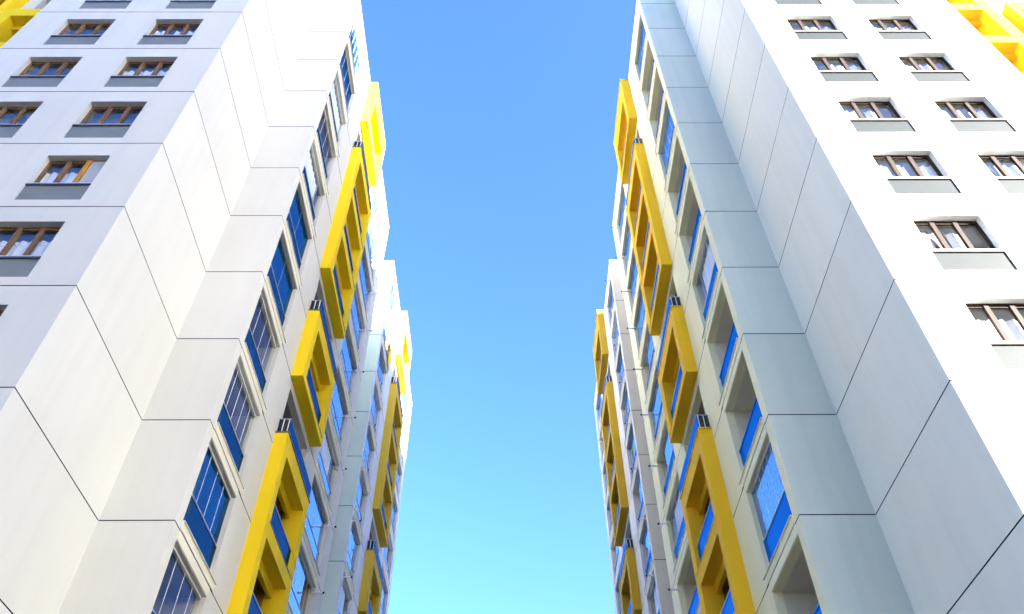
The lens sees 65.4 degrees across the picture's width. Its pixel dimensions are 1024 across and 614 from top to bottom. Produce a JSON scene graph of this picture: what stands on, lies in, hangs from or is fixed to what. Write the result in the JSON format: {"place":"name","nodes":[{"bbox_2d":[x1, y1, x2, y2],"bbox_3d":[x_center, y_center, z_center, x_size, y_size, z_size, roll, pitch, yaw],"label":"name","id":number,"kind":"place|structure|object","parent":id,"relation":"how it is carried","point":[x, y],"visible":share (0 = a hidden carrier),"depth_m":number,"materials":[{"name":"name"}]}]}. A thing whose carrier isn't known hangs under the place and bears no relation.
{"place":"outdoors","nodes":[
{"label":"outdoors","id":0,"kind":"place"},
{"bbox_2d":[0,0,389,613],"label":"apartment tower","id":1,"kind":"structure","parent":0,"point":[194,225],"depth_m":23.69,"materials":[{"name":"grey paint"}]},
{"bbox_2d":[0,107,37,137],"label":"window","id":2,"kind":"structure","parent":1,"relation":"in","point":[9,130],"depth_m":23.25,"materials":[{"name":"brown wood"}]},
{"bbox_2d":[0,227,60,276],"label":"window","id":3,"kind":"structure","parent":1,"relation":"in","point":[19,260],"depth_m":18.96,"materials":[{"name":"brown wood"}]},
{"bbox_2d":[2,62,77,86],"bbox_3d":[-14.853,-7.374,25.327,1.740,2.076,0.252,0,-47,0],"label":"window","id":4,"kind":"structure","parent":1,"relation":"in","point":[21,80],"depth_m":24.97,"materials":[{"name":"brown wood"}]},
{"bbox_2d":[15,160,105,199],"bbox_3d":[-11.712,-3.279,20.960,1.690,2.076,0.372,0,-47,0],"label":"window","id":5,"kind":"structure","parent":1,"relation":"in","point":[54,186],"depth_m":20.65,"materials":[{"name":"brown wood"}]},
{"bbox_2d":[43,24,111,44],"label":"window","id":6,"kind":"structure","parent":1,"relation":"in","point":[60,39],"depth_m":27.18,"materials":[{"name":"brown wood"}]},
{"bbox_2d":[64,107,142,137],"bbox_3d":[-11.725,-5.307,23.170,1.690,2.076,0.372,0,-47,0],"label":"window","id":7,"kind":"structure","parent":1,"relation":"in","point":[99,130],"depth_m":22.76,"materials":[{"name":"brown wood"}]},
{"bbox_2d":[79,0,132,8],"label":"window","id":8,"kind":"structure","parent":1,"relation":"in","point":[89,4],"depth_m":29.27,"materials":[{"name":"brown wood"}]},
{"bbox_2d":[104,62,173,86],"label":"window","id":9,"kind":"structure","parent":1,"relation":"in","point":[138,78],"depth_m":24.99,"materials":[{"name":"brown wood"}]},
{"bbox_2d":[137,24,199,44],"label":"window","id":10,"kind":"structure","parent":1,"relation":"in","point":[158,38],"depth_m":27.21,"materials":[{"name":"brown wood"}]},
{"bbox_2d":[165,0,215,8],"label":"window","id":11,"kind":"structure","parent":1,"relation":"in","point":[174,4],"depth_m":29.28,"materials":[{"name":"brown wood"}]},
{"bbox_2d":[319,260,411,613],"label":"apartment block","id":12,"kind":"structure","parent":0,"point":[358,577],"depth_m":45.99,"materials":[{"name":"concrete"}]},
{"bbox_2d":[387,344,391,369],"bbox_3d":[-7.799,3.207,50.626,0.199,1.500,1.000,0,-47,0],"label":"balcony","id":13,"kind":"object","parent":12,"relation":"hanging from","point":[389,349],"visible":0.99,"depth_m":50.71,"materials":[{"name":"yellow paint"}]},
{"bbox_2d":[360,0,635,613],"label":"sky","id":14,"kind":"structure","parent":0,"point":[499,165],"materials":[{"name":"blue"}]},
{"bbox_2d":[593,259,674,613],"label":"apartment block","id":15,"kind":"structure","parent":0,"point":[640,576],"depth_m":46.06,"materials":[{"name":"concrete"}]},
{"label":"pavement","id":16,"kind":"structure","parent":0,"visible":0},
{"bbox_2d":[611,0,1023,613],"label":"apartment tower","id":17,"kind":"structure","parent":16,"relation":"on","point":[819,222],"depth_m":22.53,"materials":[{"name":"stone"}]},
{"bbox_2d":[774,0,822,4],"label":"window","id":18,"kind":"structure","parent":17,"relation":"in","point":[779,2],"depth_m":29.14,"materials":[{"name":"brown wood"}]},
{"bbox_2d":[787,20,847,39],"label":"window","id":19,"kind":"structure","parent":17,"relation":"in","point":[818,33],"depth_m":27.20,"materials":[{"name":"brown wood"}]},
{"bbox_2d":[810,57,878,81],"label":"window","id":20,"kind":"structure","parent":17,"relation":"in","point":[838,73],"depth_m":24.99,"materials":[{"name":"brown wood"}]},
{"bbox_2d":[852,0,899,4],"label":"window","id":21,"kind":"structure","parent":17,"relation":"in","point":[857,2],"depth_m":29.15,"materials":[{"name":"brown wood"}]},
{"bbox_2d":[838,102,915,131],"bbox_3d":[10.480,-5.453,23.167,1.700,2.076,0.372,0,-47,0],"label":"window","id":22,"kind":"structure","parent":17,"relation":"in","point":[875,121],"depth_m":22.79,"materials":[{"name":"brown wood"}]},
{"bbox_2d":[868,20,931,39],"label":"window","id":23,"kind":"structure","parent":17,"relation":"in","point":[898,33],"depth_m":27.21,"materials":[{"name":"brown wood"}]},
{"bbox_2d":[872,155,960,193],"bbox_3d":[10.493,-3.425,20.956,1.700,2.076,0.372,0,-47,0],"label":"window","id":24,"kind":"structure","parent":17,"relation":"in","point":[927,181],"depth_m":20.58,"materials":[{"name":"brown wood"}]},
{"bbox_2d":[898,57,969,81],"bbox_3d":[13.297,-7.486,25.389,1.680,2.076,0.372,0,-47,0],"label":"window","id":25,"kind":"structure","parent":17,"relation":"in","point":[932,73],"depth_m":25.00,"materials":[{"name":"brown wood"}]},
{"bbox_2d":[913,221,1016,269],"bbox_3d":[10.506,-1.365,18.775,1.700,2.076,0.460,0,-47,0],"label":"window","id":26,"kind":"structure","parent":17,"relation":"in","point":[963,255],"depth_m":18.37,"materials":[{"name":"brown wood"}]},
{"bbox_2d":[934,102,1015,131],"bbox_3d":[13.310,-5.458,23.179,1.680,2.076,0.372,0,-47,0],"label":"window","id":27,"kind":"structure","parent":17,"relation":"in","point":[980,122],"depth_m":22.80,"materials":[{"name":"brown wood"}]},
{"bbox_2d":[965,304,1023,368],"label":"window","id":28,"kind":"structure","parent":17,"relation":"in","point":[1006,338],"depth_m":16.79,"materials":[{"name":"brown wood"}]},
{"bbox_2d":[977,155,1023,193],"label":"window","id":29,"kind":"structure","parent":17,"relation":"in","point":[1012,179],"depth_m":21.27,"materials":[{"name":"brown wood"}]}
]}

